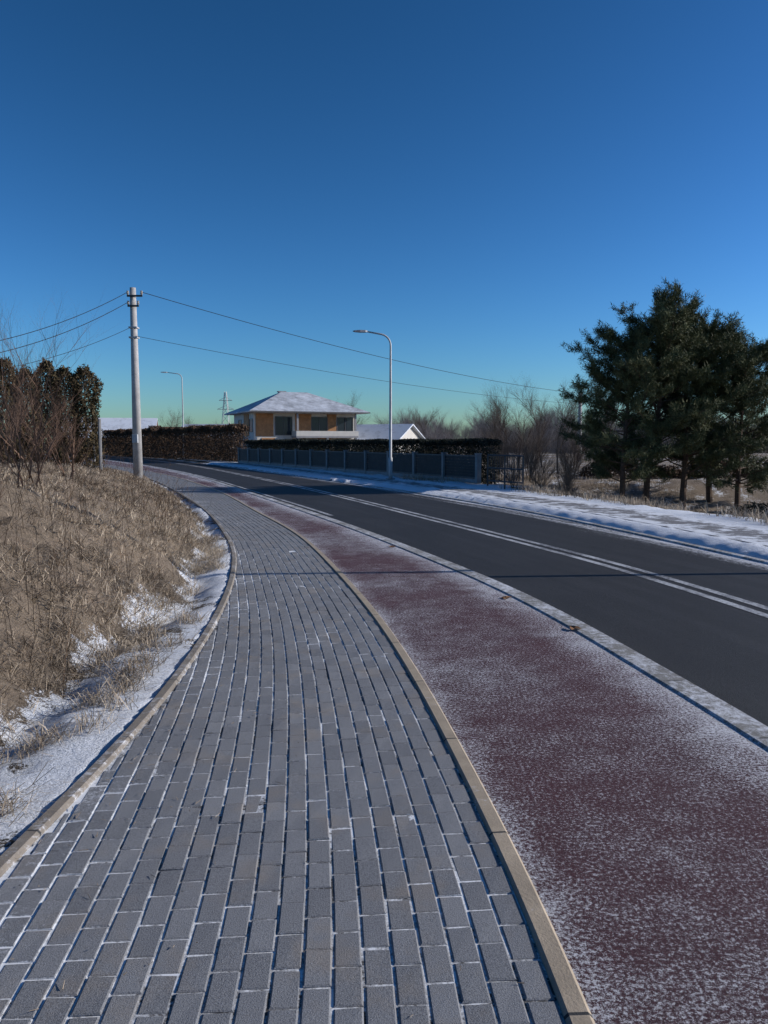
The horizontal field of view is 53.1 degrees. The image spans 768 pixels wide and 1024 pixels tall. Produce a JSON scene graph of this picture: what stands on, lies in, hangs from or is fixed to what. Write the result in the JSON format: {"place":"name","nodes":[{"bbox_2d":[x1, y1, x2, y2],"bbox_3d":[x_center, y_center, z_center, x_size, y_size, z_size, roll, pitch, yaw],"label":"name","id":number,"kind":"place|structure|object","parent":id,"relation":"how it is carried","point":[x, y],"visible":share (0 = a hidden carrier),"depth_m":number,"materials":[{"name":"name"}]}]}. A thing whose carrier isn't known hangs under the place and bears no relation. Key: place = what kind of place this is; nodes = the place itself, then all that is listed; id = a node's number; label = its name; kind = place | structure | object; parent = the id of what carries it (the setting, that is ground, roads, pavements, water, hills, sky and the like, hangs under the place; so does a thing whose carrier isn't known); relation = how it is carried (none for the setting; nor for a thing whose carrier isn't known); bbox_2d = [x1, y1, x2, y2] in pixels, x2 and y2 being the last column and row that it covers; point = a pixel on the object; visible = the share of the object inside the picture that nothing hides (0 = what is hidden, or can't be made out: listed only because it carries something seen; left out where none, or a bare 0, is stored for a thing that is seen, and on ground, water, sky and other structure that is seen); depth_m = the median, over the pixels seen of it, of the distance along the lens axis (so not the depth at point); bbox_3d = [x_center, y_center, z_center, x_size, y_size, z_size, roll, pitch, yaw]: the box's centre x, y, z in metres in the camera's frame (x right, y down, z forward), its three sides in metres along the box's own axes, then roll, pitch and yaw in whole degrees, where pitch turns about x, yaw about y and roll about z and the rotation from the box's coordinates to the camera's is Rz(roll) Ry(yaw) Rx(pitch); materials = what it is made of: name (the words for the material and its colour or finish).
{"place":"outdoors","nodes":[
{"label":"outdoors","id":0,"kind":"place"},
{"bbox_2d":[0,462,565,1023],"bbox_3d":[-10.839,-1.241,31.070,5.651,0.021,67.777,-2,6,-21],"label":"paved sidewalk","id":1,"kind":"structure","parent":0,"point":[280,680],"depth_m":2.95,"materials":[{"name":"grey concrete"}]},
{"bbox_2d":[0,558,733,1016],"bbox_3d":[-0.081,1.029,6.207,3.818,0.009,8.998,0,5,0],"label":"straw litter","id":2,"kind":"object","parent":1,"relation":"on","point":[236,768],"visible":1,"depth_m":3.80,"materials":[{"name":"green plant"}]},
{"bbox_2d":[0,449,767,855],"bbox_3d":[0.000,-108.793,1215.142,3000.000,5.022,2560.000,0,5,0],"label":"ground","id":3,"kind":"structure","parent":0,"point":[90,747],"depth_m":7.03,"materials":[{"name":"white snow"}]},
{"bbox_2d":[0,473,5,505],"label":"bare shrub","id":4,"kind":"object","parent":3,"relation":"on","point":[2,489],"visible":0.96,"depth_m":7.00,"materials":[{"name":"brown plant"}]},
{"bbox_2d":[0,357,26,463],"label":"thuja tree","id":5,"kind":"object","parent":3,"relation":"on","point":[6,384],"visible":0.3,"depth_m":19.46,"materials":[{"name":"green plant"}]},
{"bbox_2d":[0,353,44,464],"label":"bare shrub","id":6,"kind":"object","parent":3,"relation":"on","point":[13,420],"visible":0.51,"depth_m":12.53,"materials":[{"name":"brown plant"}]},
{"bbox_2d":[8,364,45,463],"bbox_3d":[-9.256,-2.420,19.876,1.010,2.789,1.057,0,5,0],"label":"thuja tree","id":7,"kind":"object","parent":3,"relation":"on","point":[28,388],"visible":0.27,"depth_m":19.70,"materials":[{"name":"green plant"}]},
{"bbox_2d":[0,358,72,464],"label":"bare shrub","id":8,"kind":"object","parent":3,"relation":"on","point":[48,437],"visible":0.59,"depth_m":15.09,"materials":[{"name":"brown plant"}]},
{"bbox_2d":[0,373,77,490],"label":"bare shrub","id":9,"kind":"object","parent":3,"relation":"on","point":[51,445],"visible":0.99,"depth_m":9.24,"materials":[{"name":"brown plant"}]},
{"bbox_2d":[27,357,66,465],"bbox_3d":[-8.826,-2.593,20.187,1.028,2.965,1.004,0,5,0],"label":"thuja tree","id":10,"kind":"object","parent":3,"relation":"on","point":[43,370],"visible":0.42,"depth_m":19.93,"materials":[{"name":"green plant"}]},
{"bbox_2d":[0,292,109,468],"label":"bare shrub","id":11,"kind":"object","parent":3,"relation":"on","point":[13,408],"visible":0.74,"depth_m":11.60,"materials":[{"name":"brown plant"}]},
{"bbox_2d":[0,288,115,483],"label":"bare shrub","id":12,"kind":"object","parent":3,"relation":"on","point":[24,423],"visible":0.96,"depth_m":9.97,"materials":[{"name":"brown plant"}]},
{"bbox_2d":[43,365,85,464],"bbox_3d":[-8.400,-2.481,20.278,1.052,2.807,1.018,0,5,0],"label":"thuja tree","id":13,"kind":"object","parent":3,"relation":"on","point":[63,371],"visible":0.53,"depth_m":20.06,"materials":[{"name":"green plant"}]},
{"bbox_2d":[30,380,98,481],"bbox_3d":[-4.998,-1.379,12.251,0.933,1.938,1.518,0,5,0],"label":"bare shrub","id":14,"kind":"object","parent":3,"relation":"on","point":[72,453],"visible":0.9,"depth_m":12.12,"materials":[{"name":"brown plant"}]},
{"bbox_2d":[65,364,105,468],"bbox_3d":[-7.939,-2.477,20.442,0.991,2.922,1.012,0,5,0],"label":"thuja tree","id":15,"kind":"object","parent":3,"relation":"on","point":[92,399],"visible":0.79,"depth_m":20.26,"materials":[{"name":"green plant"}]},
{"bbox_2d":[84,419,102,468],"bbox_3d":[-8.205,-1.774,20.866,2.403,1.450,0.189,5,7,43],"label":"wire fence","id":16,"kind":"object","parent":3,"relation":"on","point":[99,441],"visible":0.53,"depth_m":20.02,"materials":[{"name":"metal"}]},
{"bbox_2d":[0,479,236,877],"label":"verge kerb","id":17,"kind":"structure","parent":3,"relation":"on","point":[18,847],"depth_m":4.00,"materials":[{"name":"grey concrete"}]},
{"bbox_2d":[0,421,242,739],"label":"dry grass","id":18,"kind":"structure","parent":3,"relation":"on","point":[134,488],"depth_m":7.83,"materials":[{"name":"beige plant"}]},
{"bbox_2d":[0,460,248,875],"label":"dry grass tufts","id":19,"kind":"object","parent":3,"relation":"on","point":[217,554],"visible":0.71,"depth_m":5.55,"materials":[{"name":"beige plant"}]},
{"bbox_2d":[103,428,154,456],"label":"brown hedge","id":20,"kind":"object","parent":3,"relation":"on","point":[113,438],"visible":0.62,"depth_m":85.86,"materials":[{"name":"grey plant"}]},
{"bbox_2d":[126,287,142,477],"bbox_3d":[-10.120,-5.138,31.605,0.680,8.020,0.505,0,5,0],"label":"utility pole","id":21,"kind":"object","parent":3,"relation":"on","point":[136,426],"visible":0.98,"depth_m":31.54,"materials":[{"name":"concrete"}]},
{"bbox_2d":[0,292,572,402],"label":"overhead wires","id":22,"kind":"object","parent":21,"relation":"attached to","point":[226,353],"visible":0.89,"depth_m":33.46,"materials":[{"name":"black metal"}]},
{"bbox_2d":[158,407,181,426],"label":"bare tree","id":23,"kind":"object","parent":3,"relation":"on","point":[176,425],"visible":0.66,"depth_m":119.37,"materials":[{"name":"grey plant"}]},
{"bbox_2d":[161,372,184,455],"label":"street lamp","id":24,"kind":"object","parent":3,"relation":"on","point":[182,402],"visible":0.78,"depth_m":69.35,"materials":[{"name":"metal"}]},
{"bbox_2d":[146,423,249,461],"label":"brown hedge","id":25,"kind":"object","parent":3,"relation":"on","point":[200,442],"visible":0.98,"depth_m":65.99,"materials":[{"name":"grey plant"}]},
{"bbox_2d":[217,392,233,423],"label":"lattice pylon","id":26,"kind":"object","parent":3,"relation":"on","point":[227,408],"visible":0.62,"depth_m":222.91,"materials":[{"name":"metal"}]},
{"bbox_2d":[234,412,353,450],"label":"walls","id":27,"kind":"structure","parent":3,"relation":"on","point":[252,436],"depth_m":86.47,"materials":[{"name":"paint"}]},
{"bbox_2d":[244,413,335,447],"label":"wood cladding","id":28,"kind":"structure","parent":27,"relation":"attached to","point":[264,424],"depth_m":86.57,"materials":[{"name":"brown wood"}]},
{"bbox_2d":[238,416,352,445],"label":"window frames","id":29,"kind":"structure","parent":27,"relation":"attached to","point":[292,427],"depth_m":87.36,"materials":[{"name":"black metal"}]},
{"bbox_2d":[239,417,352,449],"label":"window glass","id":30,"kind":"object","parent":29,"relation":"in","point":[344,424],"visible":0.46,"depth_m":87.52,"materials":[{"name":"black glass"}]},
{"bbox_2d":[224,392,367,414],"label":"hip roof","id":31,"kind":"structure","parent":27,"relation":"on","point":[293,401],"depth_m":87.31,"materials":[{"name":"tile"}]},
{"bbox_2d":[250,410,369,413],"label":"gutter","id":32,"kind":"object","parent":31,"relation":"attached to","point":[310,412],"visible":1,"depth_m":84.79,"materials":[{"name":"grey metal"}]},
{"bbox_2d":[292,436,358,437],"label":"balcony","id":33,"kind":"structure","parent":27,"relation":"attached to","point":[325,436],"depth_m":86.25,"materials":[{"name":"white concrete"}]},
{"bbox_2d":[292,431,358,435],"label":"balcony parapet","id":34,"kind":"structure","parent":33,"relation":"on","point":[325,433],"depth_m":86.22,"materials":[{"name":"white paint"}]},
{"bbox_2d":[296,413,356,447],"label":"balcony columns","id":35,"kind":"structure","parent":3,"relation":"on","point":[297,421],"depth_m":86.47,"materials":[{"name":"white paint"}]},
{"bbox_2d":[105,464,594,1023],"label":"pavement kerb","id":36,"kind":"structure","parent":3,"relation":"on","point":[571,1000],"depth_m":3.00,"materials":[{"name":"beige concrete"}]},
{"bbox_2d":[337,389,364,407],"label":"bare tree","id":37,"kind":"object","parent":3,"relation":"on","point":[352,399],"visible":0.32,"depth_m":109.17,"materials":[{"name":"grey plant"}]},
{"bbox_2d":[237,447,481,483],"bbox_3d":[-3.625,-2.944,43.161,0.240,1.140,32.089,-3,6,-27],"label":"garden fence","id":38,"kind":"object","parent":3,"relation":"on","point":[463,464],"visible":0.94,"depth_m":36.93,"materials":[{"name":"metal"}]},
{"bbox_2d":[243,438,502,483],"bbox_3d":[-2.971,-3.253,43.425,1.034,1.914,32.096,-3,6,-27],"label":"garden hedge","id":39,"kind":"object","parent":3,"relation":"on","point":[472,445],"visible":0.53,"depth_m":35.40,"materials":[{"name":"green plant"}]},
{"bbox_2d":[10,398,767,454],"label":"distant trees","id":40,"kind":"object","parent":3,"relation":"on","point":[440,431],"visible":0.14,"depth_m":122.72,"materials":[{"name":"brown plant"}]},
{"bbox_2d":[358,427,420,454],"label":"walls","id":41,"kind":"structure","parent":3,"relation":"on","point":[411,433],"depth_m":94.75,"materials":[{"name":"white paint"}]},
{"bbox_2d":[357,424,412,439],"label":"roof front","id":42,"kind":"structure","parent":41,"relation":"on","point":[374,431],"depth_m":94.17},
{"bbox_2d":[412,424,425,438],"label":"roof back","id":43,"kind":"structure","parent":41,"relation":"on","point":[418,432],"depth_m":95.91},
{"bbox_2d":[404,407,440,434],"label":"bare tree","id":44,"kind":"object","parent":3,"relation":"on","point":[418,422],"visible":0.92,"depth_m":98.99,"materials":[{"name":"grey plant"}]},
{"bbox_2d":[104,459,767,749],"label":"road kerb","id":45,"kind":"structure","parent":3,"relation":"on","point":[750,727],"depth_m":5.89,"materials":[{"name":"grey concrete"}]},
{"bbox_2d":[569,625,580,629],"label":"fallen leaf","id":46,"kind":"object","parent":45,"relation":"on","point":[572,627],"visible":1,"depth_m":6.54,"materials":[{"name":"brown plant"}]},
{"bbox_2d":[157,458,767,563],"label":"road kerb","id":47,"kind":"structure","parent":3,"relation":"on","point":[683,543],"depth_m":14.97,"materials":[{"name":"grey concrete"}]},
{"bbox_2d":[177,458,767,545],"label":"footpath","id":48,"kind":"structure","parent":3,"relation":"on","point":[743,533],"depth_m":17.51,"materials":[{"name":"white snow"}]},
{"bbox_2d":[353,330,394,479],"bbox_3d":[-0.403,-4.295,31.693,1.750,6.305,0.400,0,5,-4],"label":"street lamp","id":49,"kind":"object","parent":48,"relation":"on","point":[390,467],"visible":0.9,"depth_m":31.70,"materials":[{"name":"metal"}]},
{"bbox_2d":[467,390,513,438],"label":"bare tree","id":50,"kind":"object","parent":3,"relation":"on","point":[501,428],"visible":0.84,"depth_m":43.32,"materials":[{"name":"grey plant"}]},
{"bbox_2d":[476,408,511,473],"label":"bare tree","id":51,"kind":"object","parent":3,"relation":"on","point":[494,428],"visible":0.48,"depth_m":36.24,"materials":[{"name":"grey plant"}]},
{"bbox_2d":[473,418,516,476],"bbox_3d":[4.851,-2.838,32.888,2.379,2.918,1.811,4,7,36],"label":"bare shrub","id":52,"kind":"object","parent":3,"relation":"on","point":[486,435],"visible":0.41,"depth_m":32.77,"materials":[{"name":"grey plant"}]},
{"bbox_2d":[475,427,519,481],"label":"bare shrub","id":53,"kind":"object","parent":3,"relation":"on","point":[500,450],"visible":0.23,"depth_m":30.77,"materials":[{"name":"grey plant"}]},
{"bbox_2d":[482,376,513,464],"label":"bare tree","id":54,"kind":"object","parent":3,"relation":"on","point":[499,409],"visible":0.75,"depth_m":49.28,"materials":[{"name":"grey plant"}]},
{"bbox_2d":[487,454,523,489],"bbox_3d":[4.169,-1.308,26.508,0.060,1.324,2.060,-3,6,-28],"label":"metal railing","id":55,"kind":"object","parent":3,"relation":"on","point":[505,468],"visible":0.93,"depth_m":26.45,"materials":[{"name":"metal"}]},
{"bbox_2d":[483,435,533,487],"bbox_3d":[4.501,-1.971,28.574,2.514,2.280,1.580,2,6,24],"label":"bare shrub","id":56,"kind":"object","parent":3,"relation":"on","point":[511,465],"visible":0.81,"depth_m":28.47,"materials":[{"name":"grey plant"}]},
{"bbox_2d":[496,401,553,471],"bbox_3d":[7.499,-3.733,40.126,3.264,4.538,2.536,4,6,34],"label":"bare tree","id":57,"kind":"object","parent":3,"relation":"on","point":[512,443],"visible":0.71,"depth_m":39.94,"materials":[{"name":"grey plant"}]},
{"bbox_2d":[505,373,553,467],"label":"bare tree","id":58,"kind":"object","parent":3,"relation":"on","point":[531,405],"visible":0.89,"depth_m":46.02,"materials":[{"name":"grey plant"}]},
{"bbox_2d":[511,407,556,475],"bbox_3d":[6.761,-3.214,35.016,2.478,3.316,2.656,-1,5,-13],"label":"bare shrub","id":59,"kind":"object","parent":3,"relation":"on","point":[535,434],"visible":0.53,"depth_m":34.83,"materials":[{"name":"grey plant"}]},
{"bbox_2d":[510,415,572,480],"bbox_3d":[6.098,-2.562,30.899,2.714,2.777,2.860,2,6,24],"label":"bare shrub","id":60,"kind":"object","parent":3,"relation":"on","point":[537,450],"visible":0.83,"depth_m":30.83,"materials":[{"name":"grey plant"}]},
{"bbox_2d":[517,441,569,491],"bbox_3d":[5.670,-1.595,26.952,2.221,2.138,1.919,0,5,0],"label":"bare shrub","id":61,"kind":"object","parent":3,"relation":"on","point":[538,473],"visible":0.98,"depth_m":26.98,"materials":[{"name":"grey plant"}]},
{"bbox_2d":[548,456,586,495],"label":"bare shrub","id":62,"kind":"object","parent":3,"relation":"on","point":[570,473],"visible":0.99,"depth_m":25.99,"materials":[{"name":"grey plant"}]},
{"bbox_2d":[548,430,591,488],"bbox_3d":[6.944,-1.955,28.811,1.944,2.538,1.950,0,5,0],"label":"bare shrub","id":63,"kind":"object","parent":3,"relation":"on","point":[564,459],"visible":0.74,"depth_m":28.92,"materials":[{"name":"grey plant"}]},
{"bbox_2d":[556,413,587,479],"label":"bare shrub","id":64,"kind":"object","parent":3,"relation":"on","point":[578,452],"visible":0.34,"depth_m":32.47,"materials":[{"name":"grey plant"}]},
{"bbox_2d":[551,374,599,473],"bbox_3d":[9.699,-4.179,37.766,2.745,5.875,3.422,0,5,0],"label":"bare tree","id":65,"kind":"object","parent":3,"relation":"on","point":[574,408],"visible":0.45,"depth_m":37.82,"materials":[{"name":"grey plant"}]},
{"bbox_2d":[577,395,582,461],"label":"utility pole","id":66,"kind":"object","parent":3,"relation":"on","point":[579,420],"visible":0.06,"depth_m":59.49,"materials":[{"name":"concrete"}]},
{"bbox_2d":[400,472,767,524],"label":"dry grass roadside","id":67,"kind":"structure","parent":3,"relation":"on","point":[626,501],"depth_m":21.58,"materials":[{"name":"beige plant"}]},
{"bbox_2d":[582,326,628,447],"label":"bare tree","id":68,"kind":"object","parent":3,"relation":"on","point":[606,400],"visible":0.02,"depth_m":43.60,"materials":[{"name":"grey plant"}]},
{"bbox_2d":[587,381,642,433],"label":"bare tree","id":69,"kind":"object","parent":3,"relation":"on","point":[612,428],"visible":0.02,"depth_m":48.10,"materials":[{"name":"grey plant"}]},
{"bbox_2d":[556,315,699,500],"bbox_3d":[8.212,-3.279,26.720,4.648,7.057,4.919,-2,6,-20],"label":"pine tree","id":70,"kind":"object","parent":3,"relation":"on","point":[642,338],"visible":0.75,"depth_m":26.21,"materials":[{"name":"green plant"}]},
{"bbox_2d":[580,277,731,503],"bbox_3d":[9.475,-3.967,26.787,5.108,7.931,5.281,0,5,0],"label":"pine tree","id":71,"kind":"object","parent":3,"relation":"on","point":[670,321],"visible":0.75,"depth_m":25.64,"materials":[{"name":"green plant"}]},
{"bbox_2d":[577,459,767,478],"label":"roadside bushes","id":72,"kind":"object","parent":3,"relation":"on","point":[587,473],"visible":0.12,"depth_m":33.75,"materials":[{"name":"brown plant"}]},
{"bbox_2d":[613,309,767,509],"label":"pine tree","id":73,"kind":"object","parent":3,"relation":"on","point":[704,456],"visible":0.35,"depth_m":26.26,"materials":[{"name":"green plant"}]},
{"bbox_2d":[641,306,767,502],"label":"pine tree","id":74,"kind":"object","parent":3,"relation":"on","point":[716,320],"visible":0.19,"depth_m":27.40,"materials":[{"name":"green plant"}]},
{"bbox_2d":[663,313,767,509],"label":"pine tree","id":75,"kind":"object","parent":3,"relation":"on","point":[748,375],"visible":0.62,"depth_m":26.83,"materials":[{"name":"green plant"}]},
{"bbox_2d":[721,501,767,518],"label":"roadside bushes","id":76,"kind":"object","parent":3,"relation":"on","point":[760,506],"visible":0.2,"depth_m":23.36,"materials":[{"name":"brown plant"}]},
{"bbox_2d":[0,0,767,442],"label":"sky","id":77,"kind":"structure","parent":0,"point":[474,186],"materials":[{"name":"blue"}]},
{"bbox_2d":[69,456,767,1023],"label":"bike path","id":78,"kind":"structure","parent":0,"point":[649,880],"depth_m":3.59,"materials":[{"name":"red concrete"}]},
{"bbox_2d":[83,454,767,725],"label":"road","id":79,"kind":"structure","parent":0,"point":[719,650],"depth_m":10.07,"materials":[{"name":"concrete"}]},
{"bbox_2d":[165,468,331,515],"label":"road marking","id":80,"kind":"object","parent":79,"relation":"on","point":[267,495],"visible":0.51,"depth_m":23.18,"materials":[{"name":"paint"}]},
{"bbox_2d":[112,456,767,617],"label":"road marking","id":81,"kind":"object","parent":79,"relation":"on","point":[699,593],"visible":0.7,"depth_m":10.45,"materials":[{"name":"paint"}]},
{"bbox_2d":[114,456,767,609],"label":"road marking","id":82,"kind":"object","parent":79,"relation":"on","point":[705,589],"visible":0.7,"depth_m":10.89,"materials":[{"name":"paint"}]},
{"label":"walls","id":83,"kind":"object","parent":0,"visible":0},
{"bbox_2d":[62,418,156,437],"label":"roof front","id":84,"kind":"structure","parent":83,"relation":"on","point":[114,423],"depth_m":108.43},
{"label":"walls","id":85,"kind":"object","parent":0,"visible":0},
{"bbox_2d":[184,424,227,434],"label":"roof front","id":86,"kind":"structure","parent":85,"relation":"on","point":[186,425],"depth_m":117.39,"materials":[{"name":"tile"}]}
]}

